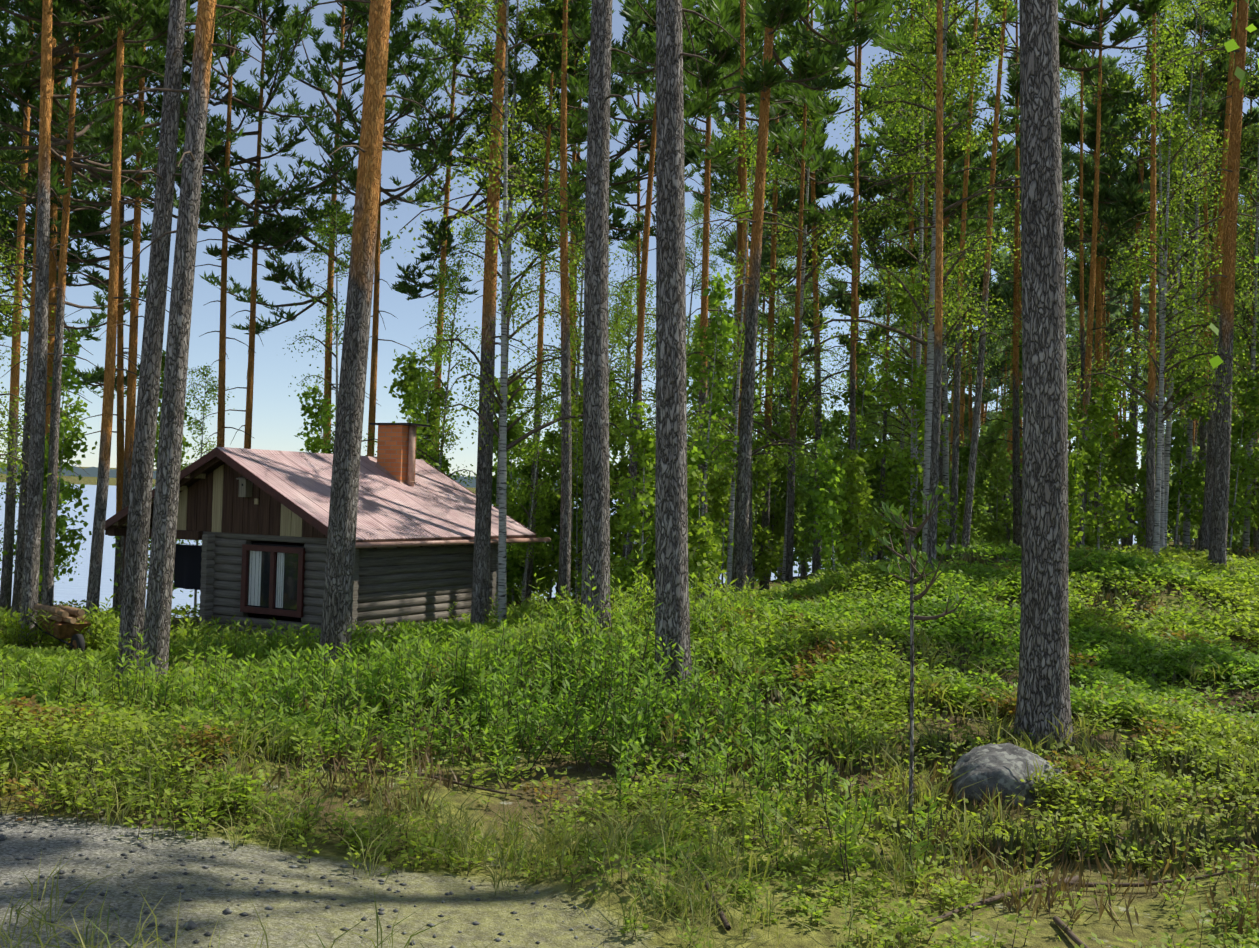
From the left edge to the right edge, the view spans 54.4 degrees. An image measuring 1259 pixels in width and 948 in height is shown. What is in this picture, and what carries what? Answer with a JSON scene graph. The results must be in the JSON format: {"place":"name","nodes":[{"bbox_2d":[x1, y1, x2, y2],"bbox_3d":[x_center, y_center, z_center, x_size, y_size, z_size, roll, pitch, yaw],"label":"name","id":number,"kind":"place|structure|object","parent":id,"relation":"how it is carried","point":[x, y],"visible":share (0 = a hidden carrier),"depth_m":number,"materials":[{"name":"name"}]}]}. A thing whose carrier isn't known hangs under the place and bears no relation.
{"place":"outdoors","nodes":[
{"label":"outdoors","id":0,"kind":"place"},
{"bbox_2d":[0,482,1193,617],"bbox_3d":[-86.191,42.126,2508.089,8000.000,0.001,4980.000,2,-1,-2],"label":"lake water","id":1,"kind":"structure","parent":0,"point":[67,590],"depth_m":78.12,"materials":[{"name":"blue liquid"}]},
{"bbox_2d":[0,466,1258,947],"bbox_3d":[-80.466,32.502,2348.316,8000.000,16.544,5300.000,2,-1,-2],"label":"ground","id":2,"kind":"structure","parent":0,"point":[462,910],"depth_m":6.29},
{"bbox_2d":[1,0,32,207],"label":"pine","id":3,"kind":"object","parent":2,"relation":"on","point":[5,44],"visible":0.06,"depth_m":26.36,"materials":[{"name":"green plant"}]},
{"bbox_2d":[0,110,34,339],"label":"pine","id":4,"kind":"object","parent":2,"relation":"on","point":[5,332],"visible":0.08,"depth_m":32.68,"materials":[{"name":"green plant"}]},
{"bbox_2d":[0,164,51,504],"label":"birch","id":5,"kind":"object","parent":2,"relation":"on","point":[3,411],"visible":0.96,"depth_m":20.61,"materials":[{"name":"green plant"}]},
{"bbox_2d":[0,141,55,486],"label":"birch","id":6,"kind":"object","parent":2,"relation":"on","point":[9,304],"visible":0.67,"depth_m":23.86,"materials":[{"name":"green plant"}]},
{"bbox_2d":[0,0,70,145],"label":"pine","id":7,"kind":"object","parent":2,"relation":"on","point":[19,117],"visible":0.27,"depth_m":25.69,"materials":[{"name":"green plant"}]},
{"bbox_2d":[0,364,85,581],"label":"birch","id":8,"kind":"object","parent":2,"relation":"on","point":[20,444],"visible":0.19,"depth_m":29.00,"materials":[{"name":"green plant"}]},
{"bbox_2d":[19,604,90,651],"bbox_3d":[-8.530,2.317,18.330,0.591,0.714,1.831,3,-1,-44],"label":"wheelbarrow","id":9,"kind":"object","parent":2,"relation":"on","point":[65,625],"visible":0.83,"depth_m":17.94,"materials":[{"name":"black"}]},
{"bbox_2d":[0,0,128,648],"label":"pine","id":10,"kind":"object","parent":2,"relation":"on","point":[30,579],"visible":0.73,"depth_m":18.61,"materials":[{"name":"brown plant"}]},
{"bbox_2d":[0,7,160,603],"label":"pine","id":11,"kind":"object","parent":2,"relation":"on","point":[97,377],"visible":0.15,"depth_m":32.15,"materials":[{"name":"green plant"}]},
{"bbox_2d":[0,0,169,613],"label":"pine","id":12,"kind":"object","parent":2,"relation":"on","point":[29,95],"visible":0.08,"depth_m":24.39,"materials":[{"name":"brown plant"}]},
{"bbox_2d":[0,3,192,618],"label":"pine","id":13,"kind":"object","parent":2,"relation":"on","point":[89,223],"visible":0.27,"depth_m":30.33,"materials":[{"name":"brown plant"}]},
{"bbox_2d":[0,8,225,603],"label":"pine","id":14,"kind":"object","parent":2,"relation":"on","point":[54,210],"visible":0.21,"depth_m":27.36,"materials":[{"name":"green plant"}]},
{"bbox_2d":[0,0,241,628],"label":"pine","id":15,"kind":"object","parent":2,"relation":"on","point":[7,156],"visible":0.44,"depth_m":23.29,"materials":[{"name":"green plant"}]},
{"bbox_2d":[0,0,246,612],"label":"pine","id":16,"kind":"object","parent":2,"relation":"on","point":[134,25],"visible":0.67,"depth_m":21.56,"materials":[{"name":"green plant"}]},
{"bbox_2d":[0,0,247,636],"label":"pine","id":17,"kind":"object","parent":2,"relation":"on","point":[25,7],"visible":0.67,"depth_m":20.61,"materials":[{"name":"brown plant"}]},
{"bbox_2d":[0,0,262,616],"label":"pine","id":18,"kind":"object","parent":2,"relation":"on","point":[135,237],"visible":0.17,"depth_m":27.00,"materials":[{"name":"green plant"}]},
{"bbox_2d":[55,0,283,679],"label":"pine","id":19,"kind":"object","parent":2,"relation":"on","point":[157,622],"visible":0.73,"depth_m":13.13,"materials":[{"name":"grey plant"}]},
{"bbox_2d":[115,0,264,678],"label":"pine","id":20,"kind":"object","parent":2,"relation":"on","point":[132,617],"visible":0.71,"depth_m":14.26,"materials":[{"name":"grey plant"}]},
{"bbox_2d":[179,362,233,616],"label":"birch","id":21,"kind":"object","parent":2,"relation":"on","point":[204,408],"visible":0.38,"depth_m":32.03,"materials":[{"name":"green plant"}]},
{"bbox_2d":[86,0,354,446],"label":"pine","id":22,"kind":"object","parent":2,"relation":"on","point":[239,22],"visible":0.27,"depth_m":29.58,"materials":[{"name":"green plant"}]},
{"bbox_2d":[124,0,359,448],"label":"pine","id":23,"kind":"object","parent":2,"relation":"on","point":[283,230],"visible":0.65,"depth_m":30.29,"materials":[{"name":"green plant"}]},
{"bbox_2d":[0,817,617,947],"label":"track pebbles","id":24,"kind":"object","parent":2,"relation":"on","point":[191,924],"visible":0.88,"depth_m":5.82,"materials":[{"name":"gravel"}]},
{"bbox_2d":[105,447,550,650],"bbox_3d":[-5.676,1.618,23.700,5.895,4.002,6.200,1,-1,28],"label":"cabin","id":25,"kind":"object","parent":2,"relation":"on","point":[263,562],"visible":0.83,"depth_m":21.57,"materials":[{"name":"wood"}]},
{"bbox_2d":[174,543,201,589],"bbox_3d":[-8.224,1.834,22.612,2.070,1.124,0.133,1,-1,26],"label":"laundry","id":26,"kind":"object","parent":25,"relation":"hanging from","point":[187,568],"visible":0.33,"depth_m":22.53,"materials":[{"name":"black fabric"}]},
{"bbox_2d":[236,476,258,503],"bbox_3d":[-6.619,0.278,21.202,0.350,0.485,0.210,1,-1,28],"label":"birdhouse","id":27,"kind":"object","parent":25,"relation":"attached to","point":[245,487],"visible":0.94,"depth_m":21.19,"materials":[{"name":"grey wood"}]},
{"bbox_2d":[370,423,429,486],"bbox_3d":[-4.562,-0.142,24.194,0.970,1.700,0.680,1,-1,28],"label":"chimney","id":28,"kind":"object","parent":25,"relation":"on","point":[396,452],"visible":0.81,"depth_m":24.00,"materials":[{"name":"brick"}]},
{"bbox_2d":[199,0,457,451],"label":"pine","id":29,"kind":"object","parent":2,"relation":"on","point":[344,23],"visible":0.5,"depth_m":33.22,"materials":[{"name":"green plant"}]},
{"bbox_2d":[282,189,377,455],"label":"birch","id":30,"kind":"object","parent":2,"relation":"on","point":[332,239],"visible":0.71,"depth_m":29.16,"materials":[{"name":"green plant"}]},
{"bbox_2d":[255,0,437,667],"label":"pine","id":31,"kind":"object","parent":2,"relation":"on","point":[337,610],"visible":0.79,"depth_m":14.33,"materials":[{"name":"brown plant"}]},
{"bbox_2d":[278,0,479,455],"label":"pine","id":32,"kind":"object","parent":2,"relation":"on","point":[396,15],"visible":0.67,"depth_m":31.93,"materials":[{"name":"green plant"}]},
{"bbox_2d":[0,465,777,492],"bbox_3d":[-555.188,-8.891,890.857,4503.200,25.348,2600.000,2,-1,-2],"label":"shore forest","id":33,"kind":"object","parent":2,"relation":"on","point":[92,471],"visible":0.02,"depth_m":972.55,"materials":[{"name":"green plant"}]},
{"bbox_2d":[322,0,560,455],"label":"pine","id":34,"kind":"object","parent":2,"relation":"on","point":[411,290],"visible":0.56,"depth_m":32.76,"materials":[{"name":"green plant"}]},
{"bbox_2d":[399,222,484,492],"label":"birch","id":35,"kind":"object","parent":2,"relation":"on","point":[449,285],"visible":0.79,"depth_m":28.45,"materials":[{"name":"green plant"}]},
{"bbox_2d":[0,539,939,891],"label":"willow shrubs","id":36,"kind":"object","parent":2,"relation":"on","point":[466,639],"visible":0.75,"depth_m":10.33,"materials":[{"name":"green plant"}]},
{"bbox_2d":[0,708,975,947],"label":"grass tufts","id":37,"kind":"object","parent":2,"relation":"on","point":[465,840],"visible":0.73,"depth_m":6.66,"materials":[{"name":"green plant"}]},
{"bbox_2d":[396,0,585,624],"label":"pine","id":38,"kind":"object","parent":2,"relation":"on","point":[481,574],"visible":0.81,"depth_m":19.31,"materials":[{"name":"brown plant"}]},
{"bbox_2d":[406,0,616,480],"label":"pine","id":39,"kind":"object","parent":2,"relation":"on","point":[415,28],"visible":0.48,"depth_m":29.64,"materials":[{"name":"green plant"}]},
{"bbox_2d":[377,0,654,626],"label":"birch","id":40,"kind":"object","parent":2,"relation":"on","point":[505,239],"visible":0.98,"depth_m":18.69,"materials":[{"name":"green plant"}]},
{"bbox_2d":[425,0,613,616],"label":"birch","id":41,"kind":"object","parent":2,"relation":"on","point":[511,176],"visible":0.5,"depth_m":28.33,"materials":[{"name":"green plant"}]},
{"bbox_2d":[494,370,560,603],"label":"birch","id":42,"kind":"object","parent":2,"relation":"on","point":[526,451],"visible":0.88,"depth_m":27.85,"materials":[{"name":"green plant"}]},
{"bbox_2d":[508,175,651,583],"bbox_3d":[-1.312,-2.250,29.582,3.178,11.002,3.940,2,-1,-17],"label":"birch","id":43,"kind":"object","parent":2,"relation":"on","point":[578,338],"visible":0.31,"depth_m":29.30,"materials":[{"name":"green plant"}]},
{"bbox_2d":[468,0,694,596],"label":"pine","id":44,"kind":"object","parent":2,"relation":"on","point":[623,230],"visible":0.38,"depth_m":32.24,"materials":[{"name":"green plant"}]},
{"bbox_2d":[522,268,650,521],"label":"birch","id":45,"kind":"object","parent":2,"relation":"on","point":[616,325],"visible":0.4,"depth_m":29.14,"materials":[{"name":"green plant"}]},
{"bbox_2d":[0,539,1258,947],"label":"bilberry shrubs","id":46,"kind":"object","parent":2,"relation":"on","point":[1188,635],"visible":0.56,"depth_m":9.37,"materials":[{"name":"green plant"}]},
{"bbox_2d":[0,267,1258,610],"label":"bushes","id":47,"kind":"object","parent":2,"relation":"on","point":[836,493],"visible":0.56,"depth_m":27.08,"materials":[{"name":"green plant"}]},
{"bbox_2d":[0,549,1258,918],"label":"hairgrass","id":48,"kind":"object","parent":2,"relation":"on","point":[922,785],"depth_m":9.02,"materials":[{"name":"green plant"}]},
{"bbox_2d":[0,558,1258,946],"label":"dry heather shrubs","id":49,"kind":"object","parent":2,"relation":"on","point":[1014,900],"visible":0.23,"depth_m":7.42,"materials":[{"name":"green plant"}]},
{"bbox_2d":[608,246,655,549],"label":"birch","id":50,"kind":"object","parent":2,"relation":"on","point":[631,335],"visible":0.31,"depth_m":30.89,"materials":[{"name":"green plant"}]},
{"bbox_2d":[574,206,689,500],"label":"birch","id":51,"kind":"object","parent":2,"relation":"on","point":[616,286],"visible":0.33,"depth_m":36.00,"materials":[{"name":"green plant"}]},
{"bbox_2d":[578,0,689,649],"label":"pine","id":52,"kind":"object","parent":2,"relation":"on","point":[596,520],"visible":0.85,"depth_m":13.32,"materials":[{"name":"grey plant"}]},
{"bbox_2d":[612,305,720,521],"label":"birch","id":53,"kind":"object","parent":2,"relation":"on","point":[651,392],"visible":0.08,"depth_m":27.75,"materials":[{"name":"green plant"}]},
{"bbox_2d":[86,581,1258,947],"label":"fallen twigs","id":54,"kind":"object","parent":2,"relation":"on","point":[1058,921],"visible":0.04,"depth_m":6.89,"materials":[{"name":"brown wood"}]},
{"bbox_2d":[623,193,732,502],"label":"birch","id":55,"kind":"object","parent":2,"relation":"on","point":[698,213],"visible":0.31,"depth_m":42.54,"materials":[{"name":"green plant"}]},
{"bbox_2d":[651,0,746,708],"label":"pine","id":56,"kind":"object","parent":2,"relation":"on","point":[672,619],"visible":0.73,"depth_m":10.99,"materials":[{"name":"grey plant"}]},
{"bbox_2d":[686,292,736,512],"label":"birch","id":57,"kind":"object","parent":2,"relation":"on","point":[716,364],"visible":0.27,"depth_m":30.50,"materials":[{"name":"green plant"}]},
{"bbox_2d":[653,116,824,579],"bbox_3d":[3.087,-3.136,33.111,4.311,13.244,3.909,1,-1,23],"label":"birch","id":58,"kind":"object","parent":2,"relation":"on","point":[735,243],"visible":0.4,"depth_m":32.90,"materials":[{"name":"green plant"}]},
{"bbox_2d":[687,123,835,593],"bbox_3d":[1.905,-1.744,21.848,3.771,9.118,2.640,1,-1,27],"label":"birch","id":59,"kind":"object","parent":2,"relation":"on","point":[739,357],"visible":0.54,"depth_m":22.00,"materials":[{"name":"green plant"}]},
{"bbox_2d":[728,159,834,579],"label":"birch","id":60,"kind":"object","parent":2,"relation":"on","point":[779,315],"visible":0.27,"depth_m":40.09,"materials":[{"name":"green plant"}]},
{"bbox_2d":[694,38,890,583],"bbox_3d":[3.670,-3.459,27.097,4.609,13.333,3.921,1,-1,28],"label":"birch","id":61,"kind":"object","parent":2,"relation":"on","point":[802,315],"visible":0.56,"depth_m":27.11,"materials":[{"name":"green plant"}]},
{"bbox_2d":[755,198,849,468],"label":"birch","id":62,"kind":"object","parent":2,"relation":"on","point":[806,295],"visible":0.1,"depth_m":46.27,"materials":[{"name":"green plant"}]},
{"bbox_2d":[492,295,1119,601],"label":"trees","id":63,"kind":"object","parent":2,"relation":"on","point":[776,526],"visible":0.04,"depth_m":34.99,"materials":[{"name":"green plant"}]},
{"bbox_2d":[471,0,1258,603],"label":"pine","id":64,"kind":"object","parent":2,"relation":"on","point":[813,68],"visible":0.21,"depth_m":27.15,"materials":[{"name":"green plant"}]},
{"bbox_2d":[502,0,1258,598],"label":"pine","id":65,"kind":"object","parent":2,"relation":"on","point":[712,86],"visible":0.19,"depth_m":24.82,"materials":[{"name":"plant"}]},
{"bbox_2d":[827,194,953,560],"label":"birch","id":66,"kind":"object","parent":2,"relation":"on","point":[879,417],"visible":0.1,"depth_m":52.29,"materials":[{"name":"green plant"}]},
{"bbox_2d":[530,0,1258,603],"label":"pine","id":67,"kind":"object","parent":2,"relation":"on","point":[814,158],"visible":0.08,"depth_m":28.02,"materials":[{"name":"green plant"}]},
{"bbox_2d":[553,0,1258,577],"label":"pine","id":68,"kind":"object","parent":2,"relation":"on","point":[1115,206],"visible":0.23,"depth_m":31.45,"materials":[{"name":"green plant"}]},
{"bbox_2d":[822,178,993,554],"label":"birch","id":69,"kind":"object","parent":2,"relation":"on","point":[901,444],"visible":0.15,"depth_m":42.06,"materials":[{"name":"green plant"}]},
{"bbox_2d":[868,484,971,824],"bbox_3d":[1.847,1.293,7.857,0.450,2.490,0.675,2,-1,-39],"label":"pine sapling","id":70,"kind":"object","parent":2,"relation":"on","point":[895,516],"visible":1,"depth_m":7.86,"materials":[{"name":"green plant"}]},
{"bbox_2d":[823,0,1020,548],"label":"birch","id":71,"kind":"object","parent":2,"relation":"on","point":[923,276],"visible":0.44,"depth_m":27.05,"materials":[{"name":"green plant"}]},
{"bbox_2d":[847,82,998,547],"bbox_3d":[8.014,-4.246,34.058,4.280,15.387,5.248,1,-1,41],"label":"birch","id":72,"kind":"object","parent":2,"relation":"on","point":[898,420],"visible":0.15,"depth_m":34.21,"materials":[{"name":"green plant"}]},
{"bbox_2d":[757,0,1089,552],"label":"birch","id":73,"kind":"object","parent":2,"relation":"on","point":[929,320],"visible":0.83,"depth_m":22.24,"materials":[{"name":"green plant"}]},
{"bbox_2d":[849,2,1013,549],"bbox_3d":[7.684,-4.167,29.778,3.993,14.057,5.037,2,-1,-19],"label":"birch","id":74,"kind":"object","parent":2,"relation":"on","point":[945,391],"visible":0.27,"depth_m":29.99,"materials":[{"name":"green plant"}]},
{"bbox_2d":[622,0,1258,598],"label":"pine","id":75,"kind":"object","parent":2,"relation":"on","point":[792,92],"visible":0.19,"depth_m":32.65,"materials":[{"name":"green plant"}]},
{"bbox_2d":[642,548,1258,907],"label":"plants","id":76,"kind":"object","parent":2,"relation":"on","point":[1153,852],"visible":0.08,"depth_m":8.88,"materials":[{"name":"green plant"}]},
{"bbox_2d":[712,0,1258,550],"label":"pine","id":77,"kind":"object","parent":2,"relation":"on","point":[1076,42],"visible":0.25,"depth_m":32.60,"materials":[{"name":"green plant"}]},
{"bbox_2d":[730,17,1258,539],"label":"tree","id":78,"kind":"object","parent":2,"relation":"on","point":[1118,109],"visible":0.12,"depth_m":41.37,"materials":[{"name":"green plant"}]},
{"bbox_2d":[951,743,1064,806],"bbox_3d":[2.724,2.166,8.907,0.909,0.382,0.758,2,-1,-27],"label":"boulder","id":79,"kind":"object","parent":2,"relation":"on","point":[1005,764],"visible":0.67,"depth_m":8.65,"materials":[{"name":"stone"}]},
{"bbox_2d":[799,0,1258,565],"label":"pine","id":80,"kind":"object","parent":2,"relation":"on","point":[859,10],"visible":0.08,"depth_m":25.18,"materials":[{"name":"green plant"}]},
{"bbox_2d":[959,67,1123,444],"bbox_3d":[12.310,-4.593,36.302,5.270,15.284,5.081,2,-1,-28],"label":"birch","id":81,"kind":"object","parent":2,"relation":"on","point":[1068,117],"visible":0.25,"depth_m":36.04,"materials":[{"name":"green plant"}]},
{"bbox_2d":[1013,0,1075,752],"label":"pine","id":82,"kind":"object","parent":2,"relation":"on","point":[1043,689],"visible":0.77,"depth_m":10.12,"materials":[{"name":"grey plant"}]},
{"bbox_2d":[977,164,1127,475],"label":"birch","id":83,"kind":"object","parent":2,"relation":"on","point":[1009,418],"visible":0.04,"depth_m":44.20,"materials":[{"name":"green plant"}]},
{"bbox_2d":[853,0,1258,568],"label":"pine","id":84,"kind":"object","parent":2,"relation":"on","point":[1218,547],"visible":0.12,"depth_m":23.59,"materials":[{"name":"green plant"}]},
{"bbox_2d":[1066,286,1187,428],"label":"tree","id":85,"kind":"object","parent":2,"relation":"on","point":[1073,331],"visible":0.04,"depth_m":77.87,"materials":[{"name":"green plant"}]},
{"bbox_2d":[1067,1,1258,556],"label":"birch","id":86,"kind":"object","parent":2,"relation":"on","point":[1161,373],"visible":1,"depth_m":21.44,"materials":[{"name":"green plant"}]},
{"bbox_2d":[1078,0,1258,548],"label":"birch","id":87,"kind":"object","parent":2,"relation":"on","point":[1168,436],"visible":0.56,"depth_m":26.33,"materials":[{"name":"green plant"}]},
{"bbox_2d":[1085,0,1258,549],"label":"birch","id":88,"kind":"object","parent":2,"relation":"on","point":[1186,531],"visible":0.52,"depth_m":29.38,"materials":[{"name":"green plant"}]},
{"bbox_2d":[1088,0,1258,549],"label":"birch","id":89,"kind":"object","parent":2,"relation":"on","point":[1160,210],"visible":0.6,"depth_m":25.35,"materials":[{"name":"green plant"}]},
{"bbox_2d":[1114,160,1257,549],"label":"birch","id":90,"kind":"object","parent":2,"relation":"on","point":[1196,423],"visible":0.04,"depth_m":47.05,"materials":[{"name":"green plant"}]},
{"bbox_2d":[1143,148,1258,460],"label":"birch","id":91,"kind":"object","parent":2,"relation":"on","point":[1202,314],"visible":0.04,"depth_m":40.68,"materials":[{"name":"green plant"}]},
{"bbox_2d":[1144,68,1258,415],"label":"birch","id":92,"kind":"object","parent":2,"relation":"on","point":[1239,231],"visible":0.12,"depth_m":35.78,"materials":[{"name":"green plant"}]},
{"bbox_2d":[1199,49,1258,551],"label":"birch","id":93,"kind":"object","parent":2,"relation":"on","point":[1246,533],"visible":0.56,"depth_m":30.47,"materials":[{"name":"green plant"}]},
{"bbox_2d":[1209,0,1258,368],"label":"overhanging birch","id":94,"kind":"object","parent":2,"relation":"on","point":[1239,73],"visible":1,"depth_m":4.63,"materials":[{"name":"green plant"}]},
{"bbox_2d":[1234,411,1258,480],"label":"birch","id":95,"kind":"object","parent":2,"relation":"on","point":[1245,441],"visible":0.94,"depth_m":25.13,"materials":[{"name":"green plant"}]},
{"bbox_2d":[0,0,1258,490],"label":"sky","id":96,"kind":"structure","parent":0,"point":[276,416],"materials":[{"name":"blue"}]}
]}

